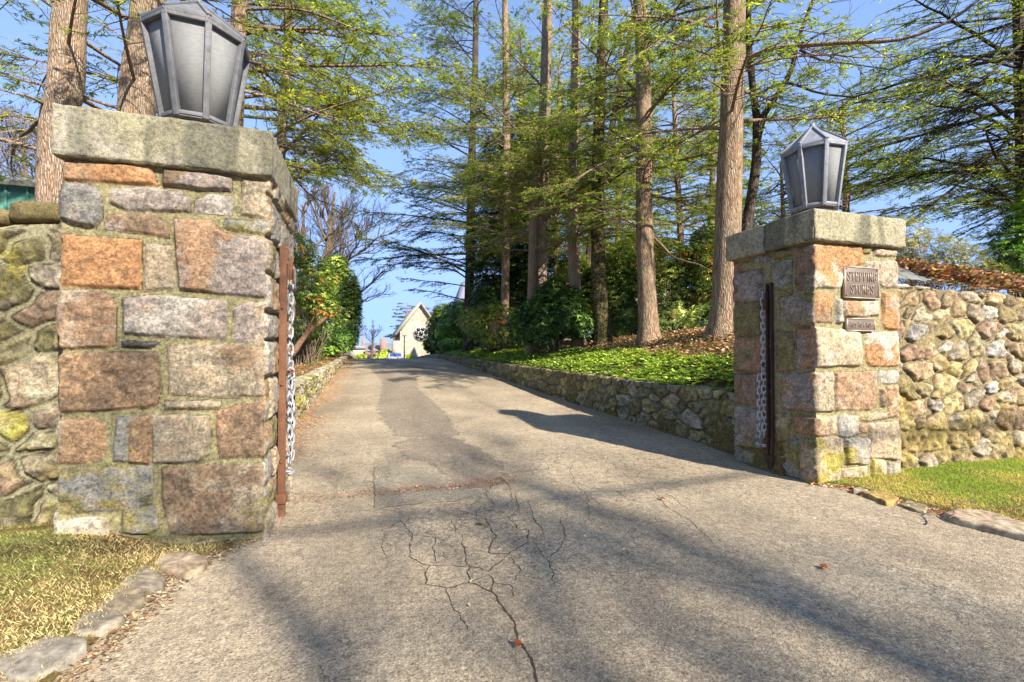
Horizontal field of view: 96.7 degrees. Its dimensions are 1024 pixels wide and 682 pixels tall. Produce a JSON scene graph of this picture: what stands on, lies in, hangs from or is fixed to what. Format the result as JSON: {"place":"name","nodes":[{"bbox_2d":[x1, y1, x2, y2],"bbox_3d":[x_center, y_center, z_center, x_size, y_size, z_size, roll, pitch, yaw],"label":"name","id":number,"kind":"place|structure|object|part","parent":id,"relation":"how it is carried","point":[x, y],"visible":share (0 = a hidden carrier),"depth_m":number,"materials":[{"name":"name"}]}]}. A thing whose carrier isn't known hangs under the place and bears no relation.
{"place":"outdoors","nodes":[
{"label":"outdoors","id":0,"kind":"place"},
{"bbox_2d":[361,337,391,357],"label":"brick house","id":1,"kind":"structure","parent":0,"point":[382,345],"depth_m":90.86,"materials":[{"name":"brick"}]},
{"bbox_2d":[0,0,1014,345],"label":"sky","id":2,"kind":"structure","parent":0,"point":[380,309],"materials":[{"name":"blue"}]},
{"bbox_2d":[0,331,1023,681],"bbox_3d":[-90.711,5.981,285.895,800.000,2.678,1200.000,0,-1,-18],"label":"ground","id":3,"kind":"structure","parent":0,"point":[724,437],"depth_m":2.57,"materials":[{"name":"green plant"}]},
{"bbox_2d":[0,176,34,209],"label":"green shed","id":4,"kind":"structure","parent":3,"relation":"on","point":[12,190],"depth_m":9.06,"materials":[{"name":"metal"}]},
{"bbox_2d":[0,101,35,177],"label":"bare tree","id":5,"kind":"object","parent":3,"relation":"on","point":[19,170],"visible":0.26,"depth_m":16.83,"materials":[{"name":"brown plant"}]},
{"bbox_2d":[0,104,35,177],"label":"bare tree","id":6,"kind":"object","parent":3,"relation":"on","point":[30,168],"visible":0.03,"depth_m":22.23,"materials":[{"name":"brown plant"}]},
{"bbox_2d":[0,101,37,176],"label":"bare tree","id":7,"kind":"object","parent":3,"relation":"on","point":[34,144],"visible":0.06,"depth_m":20.50,"materials":[{"name":"brown plant"}]},
{"bbox_2d":[0,200,62,526],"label":"field stone wall","id":8,"kind":"structure","parent":3,"relation":"on","point":[31,251],"depth_m":2.66,"materials":[{"name":"beige stone"}]},
{"bbox_2d":[0,635,87,681],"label":"border stone","id":9,"kind":"object","parent":3,"relation":"on","point":[55,649],"visible":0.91,"depth_m":1.71,"materials":[{"name":"grey stone"}]},
{"bbox_2d":[0,0,157,202],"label":"hemlock tree","id":10,"kind":"object","parent":3,"relation":"on","point":[65,76],"visible":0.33,"depth_m":5.54,"materials":[{"name":"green plant"}]},
{"bbox_2d":[68,609,125,636],"bbox_3d":[-1.855,1.255,1.974,0.353,0.126,0.180,0,-1,15],"label":"border stone","id":11,"kind":"object","parent":3,"relation":"on","point":[110,623],"visible":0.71,"depth_m":1.94,"materials":[{"name":"grey stone"}]},
{"bbox_2d":[0,521,233,681],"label":"grass","id":12,"kind":"structure","parent":3,"relation":"on","point":[11,541],"depth_m":2.22,"materials":[{"name":"plant"}]},
{"bbox_2d":[98,587,145,617],"bbox_3d":[-1.864,1.258,2.139,0.335,0.126,0.186,0,-1,9],"label":"border stone","id":13,"kind":"object","parent":3,"relation":"on","point":[135,600],"visible":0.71,"depth_m":2.11,"materials":[{"name":"grey stone"}]},
{"bbox_2d":[119,566,165,594],"bbox_3d":[-1.983,1.257,2.349,0.552,0.126,0.200,0,-1,11],"label":"border stone","id":14,"kind":"object","parent":3,"relation":"on","point":[152,581],"visible":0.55,"depth_m":2.28,"materials":[{"name":"grey stone"}]},
{"bbox_2d":[51,103,297,545],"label":"gate pillar","id":15,"kind":"structure","parent":3,"relation":"on","point":[176,233],"depth_m":2.71,"materials":[{"name":"stone"}]},
{"bbox_2d":[137,0,251,125],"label":"gate lantern","id":16,"kind":"object","parent":15,"relation":"on","point":[198,55],"visible":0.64,"depth_m":3.04,"materials":[{"name":"frosted glass"},{"name":"grey painted metal"}]},
{"bbox_2d":[275,246,293,516],"bbox_3d":[-1.643,0.298,3.301,0.108,1.970,0.100,0,-1,-18],"label":"chain post","id":17,"kind":"object","parent":15,"relation":"attached to","point":[286,273],"visible":0.9,"depth_m":3.26,"materials":[{"name":"metal"}]},
{"bbox_2d":[286,280,295,474],"bbox_3d":[-1.652,0.253,3.400,0.071,1.467,0.117,0,-1,-18],"label":"hanging chain","id":18,"kind":"object","parent":17,"relation":"hanging from","point":[291,410],"visible":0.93,"depth_m":3.38,"materials":[{"name":"metal"}]},
{"bbox_2d":[155,551,207,579],"bbox_3d":[-1.833,1.266,2.507,0.396,0.125,0.204,0,-1,21],"label":"border stone","id":19,"kind":"object","parent":3,"relation":"on","point":[187,564],"visible":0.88,"depth_m":2.46,"materials":[{"name":"beige stone"}]},
{"bbox_2d":[0,0,388,139],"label":"hemlock tree","id":20,"kind":"object","parent":3,"relation":"on","point":[135,92],"visible":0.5,"depth_m":6.40,"materials":[{"name":"green plant"}]},
{"bbox_2d":[0,0,449,201],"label":"hemlock tree","id":21,"kind":"object","parent":3,"relation":"on","point":[323,17],"visible":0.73,"depth_m":8.99,"materials":[{"name":"green plant"}]},
{"bbox_2d":[156,0,446,240],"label":"hemlock tree","id":22,"kind":"object","parent":3,"relation":"on","point":[341,151],"visible":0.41,"depth_m":11.71,"materials":[{"name":"green plant"}]},
{"bbox_2d":[291,297,312,358],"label":"green shed","id":23,"kind":"structure","parent":3,"relation":"on","point":[300,333],"depth_m":17.45,"materials":[{"name":"wood"}]},
{"bbox_2d":[292,356,337,376],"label":"leaf litter","id":24,"kind":"object","parent":3,"relation":"on","point":[332,357],"visible":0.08,"depth_m":14.32,"materials":[{"name":"brown plant"}]},
{"bbox_2d":[291,231,342,364],"bbox_3d":[-6.533,-1.315,14.476,2.214,4.268,2.039,0,-1,-18],"label":"shrub","id":25,"kind":"object","parent":3,"relation":"on","point":[324,291],"visible":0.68,"depth_m":14.29,"materials":[{"name":"green plant"}]},
{"bbox_2d":[292,301,342,356],"bbox_3d":[-5.964,-0.401,14.146,0.308,1.794,2.202,0,-1,21],"label":"leaning trunk","id":26,"kind":"object","parent":25,"relation":"attached to","point":[304,336],"visible":0.84,"depth_m":13.65,"materials":[{"name":"red plant"}]},
{"bbox_2d":[293,289,344,358],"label":"shrub","id":27,"kind":"object","parent":3,"relation":"on","point":[326,344],"visible":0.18,"depth_m":19.43,"materials":[{"name":"green plant"}]},
{"bbox_2d":[291,355,352,425],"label":"kerb wall","id":28,"kind":"structure","parent":3,"relation":"on","point":[311,385],"depth_m":8.88,"materials":[{"name":"stone"}]},
{"bbox_2d":[293,155,362,294],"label":"bare tree","id":29,"kind":"object","parent":3,"relation":"on","point":[303,231],"visible":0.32,"depth_m":26.35,"materials":[{"name":"brown plant"}]},
{"bbox_2d":[314,326,359,357],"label":"shrub","id":30,"kind":"object","parent":3,"relation":"on","point":[341,346],"visible":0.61,"depth_m":23.24,"materials":[{"name":"green plant"}]},
{"bbox_2d":[313,254,363,355],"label":"shrub","id":31,"kind":"object","parent":3,"relation":"on","point":[348,294],"visible":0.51,"depth_m":25.18,"materials":[{"name":"green plant"}]},
{"bbox_2d":[350,346,365,357],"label":"white outbuilding","id":32,"kind":"structure","parent":3,"relation":"on","point":[357,350],"depth_m":83.26,"materials":[{"name":"stone"}]},
{"bbox_2d":[356,353,366,357],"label":"clipped hedge","id":33,"kind":"object","parent":3,"relation":"on","point":[359,355],"visible":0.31,"depth_m":49.70,"materials":[{"name":"green plant"}]},
{"bbox_2d":[357,317,366,345],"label":"bare tree","id":34,"kind":"object","parent":3,"relation":"on","point":[361,330],"visible":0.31,"depth_m":84.30,"materials":[{"name":"grey plant"}]},
{"bbox_2d":[291,155,439,310],"bbox_3d":[-9.962,-4.849,28.126,12.278,11.594,7.035,0,-1,-18],"label":"bare tree","id":35,"kind":"object","parent":3,"relation":"on","point":[339,251],"visible":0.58,"depth_m":27.47,"materials":[{"name":"brown plant"}]},
{"bbox_2d":[363,351,375,357],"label":"brick garden wall","id":36,"kind":"structure","parent":3,"relation":"on","point":[368,353],"depth_m":83.95,"materials":[{"name":"red brick"}]},
{"bbox_2d":[361,319,381,357],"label":"bare tree","id":37,"kind":"object","parent":3,"relation":"on","point":[372,332],"visible":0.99,"depth_m":71.93,"materials":[{"name":"brown plant"}]},
{"bbox_2d":[374,349,391,357],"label":"clipped hedge","id":38,"kind":"object","parent":3,"relation":"on","point":[381,354],"visible":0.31,"depth_m":55.38,"materials":[{"name":"green plant"}]},
{"bbox_2d":[383,303,414,337],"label":"hemlock tree","id":39,"kind":"object","parent":3,"relation":"on","point":[403,316],"visible":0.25,"depth_m":75.75,"materials":[{"name":"green plant"}]},
{"bbox_2d":[405,354,415,357],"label":"clipped hedge","id":40,"kind":"object","parent":3,"relation":"on","point":[408,356],"visible":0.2,"depth_m":53.70,"materials":[{"name":"green plant"}]},
{"bbox_2d":[390,302,434,356],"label":"chapel","id":41,"kind":"structure","parent":3,"relation":"on","point":[411,326],"depth_m":56.03,"materials":[{"name":"paint"}]},
{"bbox_2d":[413,326,427,340],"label":"rose window","id":42,"kind":"structure","parent":41,"relation":"in","point":[419,333],"depth_m":56.12,"materials":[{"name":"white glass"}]},
{"bbox_2d":[434,323,462,351],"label":"shrub","id":43,"kind":"object","parent":3,"relation":"on","point":[448,341],"visible":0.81,"depth_m":27.31,"materials":[{"name":"green plant"}]},
{"bbox_2d":[343,0,564,353],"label":"hemlock tree","id":44,"kind":"object","parent":3,"relation":"on","point":[454,22],"visible":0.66,"depth_m":22.64,"materials":[{"name":"green plant"}]},
{"bbox_2d":[422,298,485,353],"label":"shrub","id":45,"kind":"object","parent":3,"relation":"on","point":[447,314],"visible":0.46,"depth_m":32.91,"materials":[{"name":"green plant"}]},
{"bbox_2d":[455,281,464,300],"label":"shingled gable house","id":46,"kind":"structure","parent":3,"relation":"on","point":[460,294],"depth_m":46.29,"materials":[{"name":"grey"}]},
{"bbox_2d":[456,302,519,351],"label":"shrub","id":47,"kind":"object","parent":3,"relation":"on","point":[488,340],"visible":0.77,"depth_m":18.41,"materials":[{"name":"green plant"}]},
{"bbox_2d":[406,0,586,352],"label":"hemlock tree","id":48,"kind":"object","parent":3,"relation":"on","point":[505,258],"visible":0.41,"depth_m":18.84,"materials":[{"name":"green plant"}]},
{"bbox_2d":[439,12,578,344],"bbox_3d":[0.417,-8.951,26.061,8.489,18.722,8.166,0,-1,-18],"label":"hemlock tree","id":49,"kind":"object","parent":3,"relation":"on","point":[516,35],"visible":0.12,"depth_m":25.03,"materials":[{"name":"green plant"}]},
{"bbox_2d":[292,344,733,391],"bbox_3d":[-3.557,0.452,16.179,10.106,0.829,25.240,0,-1,-18],"label":"ground cover","id":50,"kind":"object","parent":3,"relation":"on","point":[510,356],"visible":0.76,"depth_m":9.06,"materials":[{"name":"green plant"}]},
{"bbox_2d":[464,107,568,344],"bbox_3d":[0.560,-5.739,22.483,5.931,12.219,4.223,0,-1,-6],"label":"yew tree","id":51,"kind":"object","parent":3,"relation":"on","point":[519,280],"visible":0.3,"depth_m":21.36,"materials":[{"name":"green plant"}]},
{"bbox_2d":[452,0,592,353],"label":"hemlock tree","id":52,"kind":"object","parent":3,"relation":"on","point":[532,251],"visible":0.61,"depth_m":15.18,"materials":[{"name":"green plant"}]},
{"bbox_2d":[411,0,635,351],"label":"hemlock tree","id":53,"kind":"object","parent":3,"relation":"on","point":[543,239],"visible":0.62,"depth_m":14.79,"materials":[{"name":"green plant"}]},
{"bbox_2d":[504,278,594,353],"bbox_3d":[1.274,-0.753,13.894,3.066,2.477,1.743,0,-1,16],"label":"shrub","id":54,"kind":"object","parent":3,"relation":"on","point":[552,300],"visible":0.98,"depth_m":13.50,"materials":[{"name":"green plant"}]},
{"bbox_2d":[516,137,591,281],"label":"conifer tree","id":55,"kind":"object","parent":3,"relation":"on","point":[551,179],"visible":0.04,"depth_m":23.75,"materials":[{"name":"green plant"}]},
{"bbox_2d":[482,26,635,338],"bbox_3d":[2.084,-6.581,20.909,7.709,13.658,7.112,0,-1,19],"label":"hemlock tree","id":56,"kind":"object","parent":3,"relation":"on","point":[555,214],"visible":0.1,"depth_m":20.59,"materials":[{"name":"green plant"}]},
{"bbox_2d":[474,242,670,345],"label":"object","id":57,"kind":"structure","parent":3,"relation":"on","point":[563,276],"depth_m":28.26,"materials":[{"name":"plant"}]},
{"bbox_2d":[424,354,735,447],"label":"kerb wall","id":58,"kind":"structure","parent":3,"relation":"on","point":[694,410],"depth_m":7.13,"materials":[{"name":"stone"}]},
{"bbox_2d":[466,0,693,346],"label":"hemlock tree","id":59,"kind":"object","parent":3,"relation":"on","point":[573,248],"visible":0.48,"depth_m":13.98,"materials":[{"name":"green plant"}]},
{"bbox_2d":[554,248,636,340],"bbox_3d":[2.922,-1.592,16.055,3.144,3.497,2.149,0,-1,21],"label":"shrub","id":60,"kind":"object","parent":3,"relation":"on","point":[588,298],"visible":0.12,"depth_m":16.14,"materials":[{"name":"green plant"}]},
{"bbox_2d":[510,1,693,311],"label":"hemlock tree","id":61,"kind":"object","parent":3,"relation":"on","point":[588,252],"visible":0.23,"depth_m":17.04,"materials":[{"name":"green plant"}]},
{"bbox_2d":[526,0,713,347],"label":"hemlock tree","id":62,"kind":"object","parent":3,"relation":"on","point":[603,329],"visible":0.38,"depth_m":12.87,"materials":[{"name":"green plant"}]},
{"bbox_2d":[605,241,637,336],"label":"shrub","id":63,"kind":"object","parent":3,"relation":"on","point":[624,318],"visible":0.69,"depth_m":14.28,"materials":[{"name":"green plant"}]},
{"bbox_2d":[548,30,695,306],"bbox_3d":[5.775,-8.558,25.302,8.431,17.536,8.636,0,-1,4],"label":"hemlock tree","id":64,"kind":"object","parent":3,"relation":"on","point":[653,187],"visible":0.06,"depth_m":25.02,"materials":[{"name":"green plant"}]},
{"bbox_2d":[511,326,734,360],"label":"leaf litter","id":65,"kind":"object","parent":3,"relation":"on","point":[629,338],"visible":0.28,"depth_m":9.72,"materials":[{"name":"brown plant"}]},
{"bbox_2d":[511,0,850,345],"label":"hemlock tree","id":66,"kind":"object","parent":3,"relation":"on","point":[648,325],"visible":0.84,"depth_m":10.72,"materials":[{"name":"green plant"}]},
{"bbox_2d":[580,34,783,290],"bbox_3d":[6.818,-6.196,19.114,8.427,12.504,7.222,0,-1,20],"label":"hemlock tree","id":67,"kind":"object","parent":3,"relation":"on","point":[677,180],"visible":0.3,"depth_m":18.73,"materials":[{"name":"green plant"}]},
{"bbox_2d":[654,237,713,332],"bbox_3d":[4.821,-1.544,13.282,2.580,3.095,2.244,0,-1,-18],"label":"shrub","id":68,"kind":"object","parent":3,"relation":"on","point":[674,306],"visible":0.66,"depth_m":12.73,"materials":[{"name":"green plant"}]},
{"bbox_2d":[631,34,790,258],"bbox_3d":[9.968,-7.769,22.585,9.014,15.596,8.779,0,-1,-18],"label":"hemlock tree","id":69,"kind":"object","parent":3,"relation":"on","point":[710,179],"visible":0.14,"depth_m":23.03,"materials":[{"name":"green plant"}]},
{"bbox_2d":[682,210,766,328],"bbox_3d":[5.918,-1.915,13.051,3.815,3.798,2.234,1,-2,-43],"label":"shrub","id":70,"kind":"object","parent":3,"relation":"on","point":[700,308],"visible":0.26,"depth_m":12.38,"materials":[{"name":"green plant"}]},
{"bbox_2d":[570,0,986,339],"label":"hemlock tree","id":71,"kind":"object","parent":3,"relation":"on","point":[728,206],"visible":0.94,"depth_m":8.85,"materials":[{"name":"green plant"}]},
{"bbox_2d":[742,152,884,227],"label":"hemlock tree","id":72,"kind":"object","parent":3,"relation":"on","point":[781,192],"visible":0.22,"depth_m":12.84,"materials":[{"name":"green plant"}]},
{"bbox_2d":[726,208,905,484],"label":"gate pillar","id":73,"kind":"structure","parent":3,"relation":"on","point":[837,396],"depth_m":4.22,"materials":[{"name":"stone"}]},
{"bbox_2d":[761,282,774,469],"bbox_3d":[2.519,0.366,4.473,0.108,1.880,0.100,0,-1,-18],"label":"chain post","id":74,"kind":"object","parent":73,"relation":"attached to","point":[768,303],"visible":0.94,"depth_m":4.46,"materials":[{"name":"metal"}]},
{"bbox_2d":[756,291,766,446],"bbox_3d":[2.481,0.275,4.527,0.071,1.547,0.117,0,-1,-18],"label":"hanging chain","id":75,"kind":"object","parent":74,"relation":"hanging from","point":[762,385],"visible":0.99,"depth_m":4.51,"materials":[{"name":"metal"}]},
{"bbox_2d":[779,123,848,215],"bbox_3d":[3.067,-1.687,4.634,0.579,1.078,0.579,0,-1,-12],"label":"gate lantern","id":76,"kind":"object","parent":73,"relation":"on","point":[813,157],"visible":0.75,"depth_m":4.45,"materials":[{"name":"frosted glass"},{"name":"grey weathered metal"}]},
{"bbox_2d":[844,318,875,331],"bbox_3d":[3.204,-0.149,4.201,0.359,0.118,0.048,0,-1,-18],"label":"number plaque","id":77,"kind":"object","parent":73,"relation":"attached to","point":[858,324],"visible":0.98,"depth_m":4.17,"materials":[{"name":"brown metal"}]},
{"bbox_2d":[841,266,879,299],"bbox_3d":[3.222,-0.537,4.213,0.440,0.291,0.050,0,-1,-18],"label":"name plaque","id":78,"kind":"object","parent":73,"relation":"attached to","point":[860,282],"visible":1,"depth_m":4.19,"materials":[{"name":"brown metal"}]},
{"bbox_2d":[721,0,930,231],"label":"forked tree","id":79,"kind":"object","parent":3,"relation":"on","point":[750,203],"visible":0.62,"depth_m":9.96,"materials":[{"name":"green plant"}]},
{"bbox_2d":[732,250,984,303],"bbox_3d":[4.480,-0.526,5.797,3.208,1.830,1.749,0,-1,-18],"label":"bare shrub","id":80,"kind":"object","parent":3,"relation":"on","point":[919,283],"visible":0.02,"depth_m":5.51,"materials":[{"name":"brown plant"}]},
{"bbox_2d":[853,487,867,494],"bbox_3d":[2.909,1.295,3.799,0.101,0.126,0.184,-1,-2,44],"label":"border stone","id":81,"kind":"object","parent":3,"relation":"on","point":[857,490],"visible":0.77,"depth_m":3.76,"materials":[{"name":"grey stone"}]},
{"bbox_2d":[756,71,980,241],"bbox_3d":[11.042,-4.111,15.129,6.309,7.819,5.717,0,-1,-18],"label":"hemlock tree","id":82,"kind":"object","parent":3,"relation":"on","point":[845,198],"visible":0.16,"depth_m":14.51,"materials":[{"name":"green plant"}]},
{"bbox_2d":[861,490,898,505],"bbox_3d":[2.968,1.287,3.611,0.230,0.125,0.302,0,-1,1],"label":"border stone","id":83,"kind":"object","parent":3,"relation":"on","point":[886,499],"visible":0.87,"depth_m":3.60,"materials":[{"name":"brown stone"}]},
{"bbox_2d":[777,0,1023,296],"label":"hemlock tree","id":84,"kind":"object","parent":3,"relation":"on","point":[968,91],"visible":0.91,"depth_m":10.12,"materials":[{"name":"green plant"}]},
{"bbox_2d":[899,500,927,513],"bbox_3d":[3.029,1.292,3.412,0.200,0.127,0.183,1,-1,-27],"label":"border stone","id":85,"kind":"object","parent":3,"relation":"on","point":[919,508],"visible":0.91,"depth_m":3.40,"materials":[{"name":"grey stone"}]},
{"bbox_2d":[827,457,1023,521],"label":"grass","id":86,"kind":"structure","parent":3,"relation":"on","point":[990,469],"depth_m":3.98,"materials":[{"name":"green plant"}]},
{"bbox_2d":[892,214,1011,292],"bbox_3d":[8.100,-1.431,8.718,2.220,2.224,1.652,0,-1,-18],"label":"shrub","id":87,"kind":"object","parent":3,"relation":"on","point":[963,251],"visible":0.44,"depth_m":8.39,"materials":[{"name":"green plant"}]},
{"bbox_2d":[896,267,1023,468],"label":"field stone wall","id":88,"kind":"structure","parent":3,"relation":"on","point":[960,367],"depth_m":4.73,"materials":[{"name":"stone"}]},
{"bbox_2d":[895,257,1023,293],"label":"dead leaves","id":89,"kind":"object","parent":88,"relation":"on","point":[975,277],"visible":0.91,"depth_m":4.90,"materials":[{"name":"brown plant"}]},
{"bbox_2d":[909,156,1014,294],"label":"hemlock tree","id":90,"kind":"object","parent":3,"relation":"on","point":[976,218],"visible":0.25,"depth_m":14.15,"materials":[{"name":"green plant"}]},
{"bbox_2d":[943,508,1023,540],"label":"border stone","id":91,"kind":"object","parent":3,"relation":"on","point":[998,524],"visible":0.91,"depth_m":3.05,"materials":[{"name":"grey stone"}]},
{"bbox_2d":[982,189,1023,296],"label":"shrub","id":92,"kind":"object","parent":3,"relation":"on","point":[1013,260],"visible":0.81,"depth_m":9.04,"materials":[{"name":"green plant"}]},
{"bbox_2d":[53,358,1023,681],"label":"driveway","id":93,"kind":"structure","parent":0,"point":[739,584],"depth_m":2.46,"materials":[{"name":"grey asphalt"}]},
{"bbox_2d":[40,537,273,681],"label":"leaf litter","id":94,"kind":"object","parent":93,"relation":"on","point":[70,675],"visible":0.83,"depth_m":1.92,"materials":[{"name":"brown plant"}]},
{"bbox_2d":[291,358,360,458],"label":"leaf litter","id":95,"kind":"object","parent":93,"relation":"on","point":[346,362],"visible":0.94,"depth_m":7.76,"materials":[{"name":"brown plant"}]},
{"bbox_2d":[386,353,403,357],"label":"parked car","id":96,"kind":"object","parent":93,"relation":"on","point":[394,355],"visible":0.14,"depth_m":51.67,"materials":[{"name":"silver metal"}]},
{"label":"rear window","id":97,"kind":"part","parent":96,"relation":"part of","materials":[{"name":"blue glass"}]},
{"bbox_2d":[287,399,728,503],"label":"leaf litter","id":98,"kind":"object","parent":93,"relation":"on","point":[473,477],"visible":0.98,"depth_m":3.97,"materials":[{"name":"brown plant"}]},
{"bbox_2d":[514,639,523,646],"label":"fallen leaf","id":99,"kind":"object","parent":93,"relation":"on","point":[518,642],"visible":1,"depth_m":1.83,"materials":[{"name":"orange plant"}]},
{"bbox_2d":[372,457,713,681],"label":"driveway crack","id":100,"kind":"object","parent":93,"relation":"on","point":[524,648],"visible":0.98,"depth_m":2.64,"materials":[{"name":"black asphalt"}]},
{"bbox_2d":[212,372,898,610],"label":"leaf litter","id":101,"kind":"object","parent":93,"relation":"on","point":[468,503],"visible":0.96,"depth_m":3.50,"materials":[{"name":"brown plant"}]},
{"bbox_2d":[807,482,988,530],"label":"leaf litter","id":102,"kind":"object","parent":93,"relation":"on","point":[898,501],"visible":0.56,"depth_m":3.75,"materials":[{"name":"brown plant"}]},
{"bbox_2d":[948,499,975,517],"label":"dry twig","id":103,"kind":"object","parent":93,"relation":"on","point":[953,514],"visible":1,"depth_m":3.15,"materials":[{"name":"brown wood"}]}
]}

